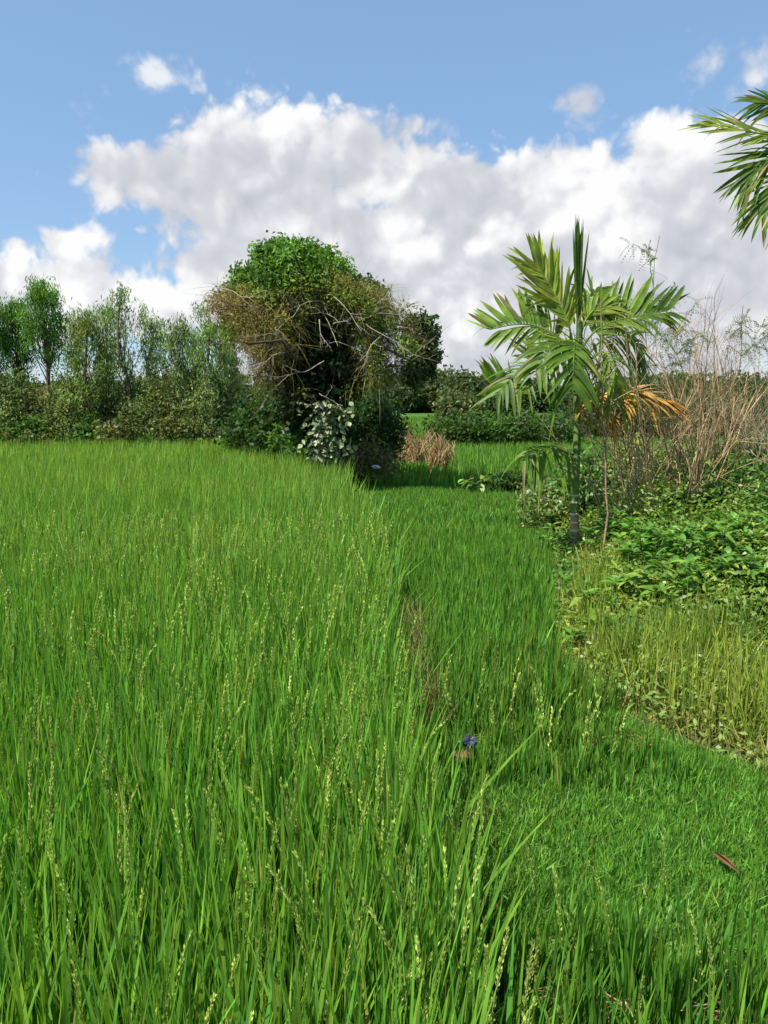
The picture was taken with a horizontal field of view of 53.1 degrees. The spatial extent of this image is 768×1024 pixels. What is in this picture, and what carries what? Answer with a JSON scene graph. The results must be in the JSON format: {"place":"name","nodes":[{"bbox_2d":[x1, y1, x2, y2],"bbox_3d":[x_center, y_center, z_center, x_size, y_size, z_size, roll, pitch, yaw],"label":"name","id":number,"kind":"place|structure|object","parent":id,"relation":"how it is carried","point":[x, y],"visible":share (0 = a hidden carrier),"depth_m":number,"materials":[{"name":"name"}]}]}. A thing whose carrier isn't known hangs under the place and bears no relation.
{"place":"outdoors","nodes":[
{"label":"outdoors","id":0,"kind":"place"},
{"bbox_2d":[0,0,767,386],"label":"sky","id":1,"kind":"structure","parent":0,"point":[145,145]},
{"bbox_2d":[293,411,767,1023],"bbox_3d":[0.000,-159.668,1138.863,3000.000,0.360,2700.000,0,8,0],"label":"ground","id":2,"kind":"structure","parent":0,"point":[501,989],"depth_m":3.06,"materials":[{"name":"green plant"}]},
{"bbox_2d":[0,296,14,385],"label":"slender tree","id":3,"kind":"object","parent":2,"relation":"on","point":[2,360],"visible":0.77,"depth_m":25.56,"materials":[{"name":"green plant"}]},
{"bbox_2d":[0,362,37,440],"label":"hedge shrub","id":4,"kind":"object","parent":2,"relation":"on","point":[5,410],"visible":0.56,"depth_m":25.19,"materials":[{"name":"green plant"}]},
{"bbox_2d":[0,291,41,391],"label":"slender tree","id":5,"kind":"object","parent":2,"relation":"on","point":[16,349],"visible":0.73,"depth_m":25.85,"materials":[{"name":"green plant"}]},
{"bbox_2d":[0,363,45,433],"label":"hedge shrub","id":6,"kind":"object","parent":2,"relation":"on","point":[28,378],"visible":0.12,"depth_m":25.98,"materials":[{"name":"green plant"}]},
{"bbox_2d":[2,412,59,444],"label":"field edge bush","id":7,"kind":"object","parent":2,"relation":"on","point":[18,431],"visible":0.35,"depth_m":24.84,"materials":[{"name":"green plant"}]},
{"bbox_2d":[7,418,58,447],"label":"field edge bush","id":8,"kind":"object","parent":2,"relation":"on","point":[44,438],"visible":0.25,"depth_m":24.61,"materials":[{"name":"green plant"}]},
{"bbox_2d":[6,365,66,439],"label":"hedge shrub","id":9,"kind":"object","parent":2,"relation":"on","point":[30,394],"visible":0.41,"depth_m":25.42,"materials":[{"name":"green plant"}]},
{"bbox_2d":[7,273,71,434],"bbox_3d":[-11.075,-4.715,25.176,1.787,6.199,1.795,0,8,0],"label":"slender tree","id":10,"kind":"object","parent":2,"relation":"on","point":[40,296],"visible":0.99,"depth_m":24.88,"materials":[{"name":"green plant"}]},
{"bbox_2d":[25,352,78,439],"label":"hedge shrub","id":11,"kind":"object","parent":2,"relation":"on","point":[37,405],"visible":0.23,"depth_m":25.65,"materials":[{"name":"green plant"}]},
{"bbox_2d":[37,358,103,443],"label":"hedge shrub","id":12,"kind":"object","parent":2,"relation":"on","point":[60,408],"visible":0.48,"depth_m":25.06,"materials":[{"name":"green plant"}]},
{"bbox_2d":[57,297,90,386],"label":"slender tree","id":13,"kind":"object","parent":2,"relation":"on","point":[71,329],"visible":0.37,"depth_m":26.51,"materials":[{"name":"green plant"}]},
{"bbox_2d":[54,304,113,436],"bbox_3d":[-9.700,-4.165,25.020,1.842,5.143,1.468,-3,9,-19],"label":"slender tree","id":14,"kind":"object","parent":2,"relation":"on","point":[98,391],"visible":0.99,"depth_m":24.84,"materials":[{"name":"green plant"}]},
{"bbox_2d":[62,408,108,447],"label":"field edge bush","id":15,"kind":"object","parent":2,"relation":"on","point":[84,430],"visible":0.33,"depth_m":24.75,"materials":[{"name":"green plant"}]},
{"bbox_2d":[67,370,122,439],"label":"hedge shrub","id":16,"kind":"object","parent":2,"relation":"on","point":[106,408],"visible":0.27,"depth_m":25.41,"materials":[{"name":"green plant"}]},
{"bbox_2d":[81,301,121,395],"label":"slender tree","id":17,"kind":"object","parent":2,"relation":"on","point":[103,328],"visible":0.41,"depth_m":26.21,"materials":[{"name":"green plant"}]},
{"bbox_2d":[88,403,139,444],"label":"field edge bush","id":18,"kind":"object","parent":2,"relation":"on","point":[102,433],"visible":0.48,"depth_m":24.56,"materials":[{"name":"green plant"}]},
{"bbox_2d":[96,376,146,433],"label":"hedge shrub","id":19,"kind":"object","parent":2,"relation":"on","point":[119,397],"visible":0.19,"depth_m":25.50,"materials":[{"name":"green plant"}]},
{"bbox_2d":[96,280,152,424],"bbox_3d":[-8.536,-4.644,25.384,1.769,5.974,1.656,6,10,36],"label":"slender tree","id":20,"kind":"object","parent":2,"relation":"on","point":[123,364],"visible":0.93,"depth_m":25.20,"materials":[{"name":"green plant"}]},
{"bbox_2d":[111,366,170,442],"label":"hedge shrub","id":21,"kind":"object","parent":2,"relation":"on","point":[138,408],"visible":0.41,"depth_m":25.15,"materials":[{"name":"green plant"}]},
{"bbox_2d":[132,301,167,399],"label":"slender tree","id":22,"kind":"object","parent":2,"relation":"on","point":[151,348],"visible":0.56,"depth_m":26.12,"materials":[{"name":"green plant"}]},
{"bbox_2d":[132,371,193,438],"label":"hedge shrub","id":23,"kind":"object","parent":2,"relation":"on","point":[158,397],"visible":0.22,"depth_m":25.38,"materials":[{"name":"green plant"}]},
{"bbox_2d":[146,405,197,444],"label":"field edge bush","id":24,"kind":"object","parent":2,"relation":"on","point":[168,425],"visible":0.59,"depth_m":24.64,"materials":[{"name":"green plant"}]},
{"bbox_2d":[147,310,200,417],"bbox_3d":[-6.788,-4.193,25.682,1.823,5.025,1.710,-7,11,-40],"label":"slender tree","id":25,"kind":"object","parent":2,"relation":"on","point":[177,337],"visible":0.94,"depth_m":25.37,"materials":[{"name":"green plant"}]},
{"bbox_2d":[148,382,202,439],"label":"hedge shrub","id":26,"kind":"object","parent":2,"relation":"on","point":[180,402],"visible":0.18,"depth_m":25.54,"materials":[{"name":"green plant"}]},
{"bbox_2d":[183,323,212,401],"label":"slender tree","id":27,"kind":"object","parent":2,"relation":"on","point":[192,339],"visible":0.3,"depth_m":26.27,"materials":[{"name":"green plant"}]},
{"bbox_2d":[172,369,237,438],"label":"hedge shrub","id":28,"kind":"object","parent":2,"relation":"on","point":[205,432],"visible":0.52,"depth_m":25.02,"materials":[{"name":"green plant"}]},
{"bbox_2d":[184,295,242,436],"bbox_3d":[-5.562,-4.322,25.151,1.754,5.431,1.629,0,8,0],"label":"slender tree","id":29,"kind":"object","parent":2,"relation":"on","point":[210,378],"visible":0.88,"depth_m":24.89,"materials":[{"name":"green plant"}]},
{"bbox_2d":[212,342,246,411],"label":"slender tree","id":30,"kind":"object","parent":2,"relation":"on","point":[234,372],"visible":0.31,"depth_m":26.08,"materials":[{"name":"green plant"}]},
{"bbox_2d":[210,378,302,458],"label":"bush","id":31,"kind":"object","parent":2,"relation":"on","point":[257,428],"visible":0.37,"depth_m":20.09,"materials":[{"name":"green plant"}]},
{"bbox_2d":[0,503,537,1023],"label":"rice panicles","id":32,"kind":"object","parent":2,"relation":"on","point":[276,839],"visible":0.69,"depth_m":2.80,"materials":[{"name":"green plant"}]},
{"bbox_2d":[256,423,311,461],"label":"bush","id":33,"kind":"object","parent":2,"relation":"on","point":[284,444],"visible":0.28,"depth_m":18.64,"materials":[{"name":"green plant"}]},
{"bbox_2d":[0,436,606,1023],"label":"rice crop","id":34,"kind":"object","parent":2,"relation":"on","point":[118,480],"visible":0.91,"depth_m":2.82,"materials":[{"name":"green plant"}]},
{"bbox_2d":[178,230,448,469],"bbox_3d":[-1.417,-3.040,15.973,5.856,5.491,4.192,0,8,0],"label":"vine tree","id":35,"kind":"object","parent":2,"relation":"on","point":[315,343],"visible":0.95,"depth_m":15.63,"materials":[{"name":"green plant"}]},
{"bbox_2d":[290,399,357,483],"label":"climbing plant","id":36,"kind":"object","parent":35,"relation":"attached to","point":[327,415],"visible":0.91,"depth_m":15.64,"materials":[{"name":"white plant"}]},
{"bbox_2d":[341,428,406,486],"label":"bush","id":37,"kind":"object","parent":2,"relation":"on","point":[374,460],"visible":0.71,"depth_m":17.26,"materials":[{"name":"green plant"}]},
{"bbox_2d":[341,381,412,472],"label":"bush","id":38,"kind":"object","parent":2,"relation":"on","point":[384,425],"visible":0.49,"depth_m":18.59,"materials":[{"name":"green plant"}]},
{"bbox_2d":[0,370,762,411],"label":"woods","id":39,"kind":"object","parent":2,"relation":"on","point":[565,402],"visible":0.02,"depth_m":175.01,"materials":[{"name":"green plant"}]},
{"bbox_2d":[375,377,428,412],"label":"bush","id":40,"kind":"object","parent":2,"relation":"on","point":[414,399],"visible":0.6,"depth_m":145.76,"materials":[{"name":"green plant"}]},
{"bbox_2d":[42,416,766,488],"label":"rice crop","id":41,"kind":"object","parent":2,"relation":"on","point":[476,461],"visible":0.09,"depth_m":21.19,"materials":[{"name":"green plant"}]},
{"bbox_2d":[395,428,428,466],"bbox_3d":[0.758,-1.804,21.977,1.192,1.309,1.322,0,8,0],"label":"straw heap","id":42,"kind":"object","parent":2,"relation":"on","point":[407,451],"visible":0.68,"depth_m":21.75,"materials":[{"name":"beige plant"}]},
{"bbox_2d":[409,426,456,467],"bbox_3d":[1.312,-1.903,22.447,1.709,1.368,1.493,0,8,0],"label":"straw heap","id":43,"kind":"object","parent":2,"relation":"on","point":[429,442],"visible":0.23,"depth_m":22.34,"materials":[{"name":"brown plant"}]},
{"bbox_2d":[425,436,454,472],"bbox_3d":[1.460,-1.504,20.529,0.838,1.120,0.791,-5,9,-29],"label":"straw heap","id":44,"kind":"object","parent":2,"relation":"on","point":[439,454],"visible":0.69,"depth_m":20.37,"materials":[{"name":"brown plant"}]},
{"bbox_2d":[424,364,456,407],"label":"distant tree","id":45,"kind":"object","parent":2,"relation":"on","point":[439,380],"visible":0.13,"depth_m":148.78,"materials":[{"name":"green plant"}]},
{"bbox_2d":[391,586,505,943],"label":"dry grass","id":46,"kind":"structure","parent":2,"relation":"on","point":[429,702],"depth_m":5.03,"materials":[{"name":"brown plant"}]},
{"bbox_2d":[417,401,489,446],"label":"bush","id":47,"kind":"object","parent":2,"relation":"on","point":[440,425],"visible":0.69,"depth_m":31.92,"materials":[{"name":"green plant"}]},
{"bbox_2d":[428,382,489,421],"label":"bush","id":48,"kind":"object","parent":2,"relation":"on","point":[451,398],"visible":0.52,"depth_m":58.66,"materials":[{"name":"green plant"}]},
{"bbox_2d":[437,364,487,398],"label":"distant tree","id":49,"kind":"object","parent":2,"relation":"on","point":[464,379],"visible":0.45,"depth_m":142.23,"materials":[{"name":"green plant"}]},
{"bbox_2d":[447,407,518,446],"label":"bush","id":50,"kind":"object","parent":2,"relation":"on","point":[494,426],"visible":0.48,"depth_m":31.83,"materials":[{"name":"green plant"}]},
{"bbox_2d":[467,391,517,419],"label":"bush","id":51,"kind":"object","parent":2,"relation":"on","point":[491,403],"visible":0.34,"depth_m":58.27,"materials":[{"name":"green plant"}]},
{"bbox_2d":[478,405,538,445],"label":"bush","id":52,"kind":"object","parent":2,"relation":"on","point":[521,431],"visible":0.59,"depth_m":32.15,"materials":[{"name":"green plant"}]},
{"bbox_2d":[488,461,530,493],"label":"bush","id":53,"kind":"object","parent":2,"relation":"on","point":[507,484],"visible":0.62,"depth_m":15.43,"materials":[{"name":"green plant"}]},
{"bbox_2d":[501,468,591,531],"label":"bank bush","id":54,"kind":"object","parent":2,"relation":"on","point":[549,502],"visible":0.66,"depth_m":10.13,"materials":[{"name":"green plant"}]},
{"bbox_2d":[529,374,568,412],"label":"distant tree","id":55,"kind":"object","parent":2,"relation":"on","point":[541,407],"visible":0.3,"depth_m":151.45,"materials":[{"name":"green plant"}]},
{"bbox_2d":[515,400,592,444],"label":"bush","id":56,"kind":"object","parent":2,"relation":"on","point":[565,432],"visible":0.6,"depth_m":32.89,"materials":[{"name":"green plant"}]},
{"bbox_2d":[402,637,724,1023],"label":"rice panicles","id":57,"kind":"object","parent":2,"relation":"on","point":[536,958],"visible":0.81,"depth_m":2.72,"materials":[{"name":"green plant"}]},
{"bbox_2d":[388,523,767,1023],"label":"rice crop","id":58,"kind":"object","parent":2,"relation":"on","point":[627,947],"visible":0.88,"depth_m":3.77,"materials":[{"name":"green plant"}]},
{"bbox_2d":[468,218,691,554],"bbox_3d":[2.046,-1.280,8.315,2.604,3.737,1.765,-3,9,-19],"label":"areca palm","id":59,"kind":"object","parent":2,"relation":"on","point":[541,271],"visible":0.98,"depth_m":8.15,"materials":[{"name":"green plant"}]},
{"bbox_2d":[542,434,631,522],"bbox_3d":[2.868,-0.369,10.213,1.399,1.296,1.408,-2,8,-16],"label":"bank bush","id":60,"kind":"object","parent":2,"relation":"on","point":[582,484],"visible":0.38,"depth_m":10.04,"materials":[{"name":"green plant"}]},
{"bbox_2d":[527,296,652,550],"bbox_3d":[2.063,-0.769,7.788,1.275,2.747,0.196,0,8,0],"label":"bare tree","id":61,"kind":"object","parent":2,"relation":"on","point":[607,507],"visible":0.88,"depth_m":7.79,"materials":[{"name":"brown plant"}]},
{"bbox_2d":[555,392,639,438],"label":"hedge shrub","id":62,"kind":"object","parent":2,"relation":"on","point":[595,430],"visible":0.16,"depth_m":36.91,"materials":[{"name":"green plant"}]},
{"bbox_2d":[560,612,643,653],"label":"leafy weed","id":63,"kind":"object","parent":2,"relation":"on","point":[573,632],"visible":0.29,"depth_m":5.30,"materials":[{"name":"green plant"}]},
{"bbox_2d":[578,506,647,549],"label":"leafy weed","id":64,"kind":"object","parent":2,"relation":"on","point":[604,516],"visible":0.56,"depth_m":7.98,"materials":[{"name":"green plant"}]},
{"bbox_2d":[569,560,659,614],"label":"leafy weed","id":65,"kind":"object","parent":2,"relation":"on","point":[625,579],"visible":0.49,"depth_m":5.91,"materials":[{"name":"green plant"}]},
{"bbox_2d":[579,432,662,512],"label":"bank bush","id":66,"kind":"object","parent":2,"relation":"on","point":[611,464],"visible":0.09,"depth_m":10.15,"materials":[{"name":"green plant"}]},
{"bbox_2d":[592,584,652,667],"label":"grass tuft","id":67,"kind":"object","parent":2,"relation":"on","point":[609,632],"visible":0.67,"depth_m":4.84,"materials":[{"name":"green plant"}]},
{"bbox_2d":[532,274,733,541],"bbox_3d":[2.745,-0.974,8.266,2.444,2.984,0.951,-2,8,-12],"label":"dead bush","id":68,"kind":"object","parent":2,"relation":"on","point":[586,481],"visible":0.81,"depth_m":8.28,"materials":[{"name":"brown plant"}]},
{"bbox_2d":[570,337,716,508],"bbox_3d":[2.929,-0.863,8.983,1.571,2.487,1.248,7,11,40],"label":"dead bush","id":69,"kind":"object","parent":2,"relation":"on","point":[626,465],"visible":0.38,"depth_m":9.03,"materials":[{"name":"brown plant"}]},
{"bbox_2d":[589,433,697,505],"bbox_3d":[3.471,-0.389,10.204,1.503,1.329,1.607,3,9,23],"label":"bank bush","id":70,"kind":"object","parent":2,"relation":"on","point":[659,461],"visible":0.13,"depth_m":10.09,"materials":[{"name":"green plant"}]},
{"bbox_2d":[606,521,687,566],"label":"leafy weed","id":71,"kind":"object","parent":2,"relation":"on","point":[625,548],"visible":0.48,"depth_m":6.86,"materials":[{"name":"green plant"}]},
{"bbox_2d":[587,291,716,522],"bbox_3d":[2.729,-0.895,8.255,1.520,2.772,1.525,0,8,0],"label":"dead bush","id":72,"kind":"object","parent":2,"relation":"on","point":[637,449],"visible":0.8,"depth_m":8.16,"materials":[{"name":"brown plant"}]},
{"bbox_2d":[616,236,689,473],"bbox_3d":[3.230,-1.545,9.609,0.853,3.684,0.883,-5,10,-34],"label":"wispy plant","id":73,"kind":"object","parent":2,"relation":"on","point":[650,264],"visible":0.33,"depth_m":9.48,"materials":[{"name":"green plant"}]},
{"bbox_2d":[541,512,767,750],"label":"grass","id":74,"kind":"structure","parent":2,"relation":"on","point":[699,642],"depth_m":4.55,"materials":[{"name":"green plant"}]},
{"bbox_2d":[614,396,695,439],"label":"hedge shrub","id":75,"kind":"object","parent":2,"relation":"on","point":[657,435],"visible":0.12,"depth_m":36.08,"materials":[{"name":"green plant"}]},
{"bbox_2d":[549,271,767,523],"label":"dead bush","id":76,"kind":"object","parent":2,"relation":"on","point":[700,457],"visible":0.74,"depth_m":8.38,"materials":[{"name":"brown plant"}]},
{"bbox_2d":[551,434,767,766],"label":"weeds","id":77,"kind":"object","parent":2,"relation":"on","point":[661,519],"visible":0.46,"depth_m":6.02,"materials":[{"name":"green plant"}]},
{"bbox_2d":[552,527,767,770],"bbox_3d":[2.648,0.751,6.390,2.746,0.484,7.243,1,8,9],"label":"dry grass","id":78,"kind":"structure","parent":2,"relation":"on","point":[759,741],"depth_m":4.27,"materials":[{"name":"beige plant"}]},
{"bbox_2d":[584,330,739,481],"bbox_3d":[3.494,-1.100,9.563,1.857,2.811,2.286,1,8,9],"label":"dead bush","id":79,"kind":"object","parent":2,"relation":"on","point":[673,424],"visible":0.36,"depth_m":9.58,"materials":[{"name":"brown plant"}]},
{"bbox_2d":[617,469,708,526],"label":"bank bush","id":80,"kind":"object","parent":2,"relation":"on","point":[675,486],"visible":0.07,"depth_m":8.77,"materials":[{"name":"green plant"}]},
{"bbox_2d":[566,286,767,480],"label":"dead bush","id":81,"kind":"object","parent":2,"relation":"on","point":[726,418],"visible":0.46,"depth_m":9.82,"materials":[{"name":"brown plant"}]},
{"bbox_2d":[632,528,720,571],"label":"leafy weed","id":82,"kind":"object","parent":2,"relation":"on","point":[683,537],"visible":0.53,"depth_m":6.49,"materials":[{"name":"green plant"}]},
{"bbox_2d":[636,556,723,622],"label":"leafy weed","id":83,"kind":"object","parent":2,"relation":"on","point":[649,587],"visible":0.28,"depth_m":5.62,"materials":[{"name":"green plant"}]},
{"bbox_2d":[649,296,717,487],"bbox_3d":[3.555,-1.103,9.355,0.789,2.911,0.889,-8,11,-44],"label":"wispy plant","id":84,"kind":"object","parent":2,"relation":"on","point":[686,344],"visible":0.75,"depth_m":9.19,"materials":[{"name":"green plant"}]},
{"bbox_2d":[657,572,719,641],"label":"grass tuft","id":85,"kind":"object","parent":2,"relation":"on","point":[665,613],"visible":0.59,"depth_m":5.00,"materials":[{"name":"green plant"}]},
{"bbox_2d":[626,556,752,612],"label":"leafy weed","id":86,"kind":"object","parent":2,"relation":"on","point":[665,567],"visible":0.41,"depth_m":5.68,"materials":[{"name":"green plant"}]},
{"bbox_2d":[617,282,766,508],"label":"dead bush","id":87,"kind":"object","parent":2,"relation":"on","point":[711,443],"visible":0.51,"depth_m":9.07,"materials":[{"name":"brown plant"}]},
{"bbox_2d":[651,510,733,562],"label":"leafy weed","id":88,"kind":"object","parent":2,"relation":"on","point":[708,516],"visible":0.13,"depth_m":7.12,"materials":[{"name":"green plant"}]},
{"bbox_2d":[666,330,720,453],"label":"wispy plant","id":89,"kind":"object","parent":2,"relation":"on","point":[694,438],"visible":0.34,"depth_m":10.06,"materials":[{"name":"green plant"}]},
{"bbox_2d":[663,547,762,620],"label":"leafy weed","id":90,"kind":"object","parent":2,"relation":"on","point":[690,559],"visible":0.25,"depth_m":5.57,"materials":[{"name":"green plant"}]},
{"bbox_2d":[667,518,767,561],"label":"leafy weed","id":91,"kind":"object","parent":2,"relation":"on","point":[715,526],"visible":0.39,"depth_m":6.56,"materials":[{"name":"green plant"}]},
{"bbox_2d":[669,450,765,517],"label":"bank bush","id":92,"kind":"object","parent":2,"relation":"on","point":[709,472],"visible":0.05,"depth_m":8.70,"materials":[{"name":"green plant"}]},
{"bbox_2d":[677,88,767,249],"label":"areca palm","id":93,"kind":"object","parent":2,"relation":"on","point":[747,181],"visible":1,"depth_m":6.64,"materials":[{"name":"green plant"}]},
{"bbox_2d":[687,390,766,438],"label":"hedge shrub","id":94,"kind":"object","parent":2,"relation":"on","point":[749,413],"visible":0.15,"depth_m":36.17,"materials":[{"name":"green plant"}]},
{"bbox_2d":[692,351,767,474],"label":"dead bush","id":95,"kind":"object","parent":2,"relation":"on","point":[759,434],"visible":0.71,"depth_m":8.92,"materials":[{"name":"brown plant"}]},
{"bbox_2d":[694,575,766,648],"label":"grass tuft","id":96,"kind":"object","parent":2,"relation":"on","point":[713,615],"visible":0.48,"depth_m":4.83,"materials":[{"name":"green plant"}]},
{"bbox_2d":[696,450,767,546],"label":"bank bush","id":97,"kind":"object","parent":2,"relation":"on","point":[744,475],"visible":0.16,"depth_m":8.36,"materials":[{"name":"green plant"}]},
{"bbox_2d":[703,551,767,623],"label":"leafy weed","id":98,"kind":"object","parent":2,"relation":"on","point":[738,561],"visible":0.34,"depth_m":5.56,"materials":[{"name":"green plant"}]},
{"bbox_2d":[708,508,767,556],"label":"leafy weed","id":99,"kind":"object","parent":2,"relation":"on","point":[729,516],"visible":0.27,"depth_m":6.68,"materials":[{"name":"green plant"}]},
{"bbox_2d":[709,308,767,464],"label":"wispy plant","id":100,"kind":"object","parent":2,"relation":"on","point":[741,333],"visible":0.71,"depth_m":9.11,"materials":[{"name":"green plant"}]},
{"bbox_2d":[714,545,767,629],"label":"leafy weed","id":101,"kind":"object","parent":2,"relation":"on","point":[748,550],"visible":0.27,"depth_m":5.54,"materials":[{"name":"green plant"}]},
{"bbox_2d":[719,569,767,646],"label":"grass tuft","id":102,"kind":"object","parent":2,"relation":"on","point":[765,621],"visible":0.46,"depth_m":5.03,"materials":[{"name":"green plant"}]},
{"bbox_2d":[724,366,767,401],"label":"distant tree","id":103,"kind":"object","parent":2,"relation":"on","point":[749,382],"visible":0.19,"depth_m":82.68,"materials":[{"name":"green plant"}]},
{"bbox_2d":[729,309,767,450],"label":"wispy plant","id":104,"kind":"object","parent":2,"relation":"on","point":[754,338],"visible":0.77,"depth_m":9.42,"materials":[{"name":"green plant"}]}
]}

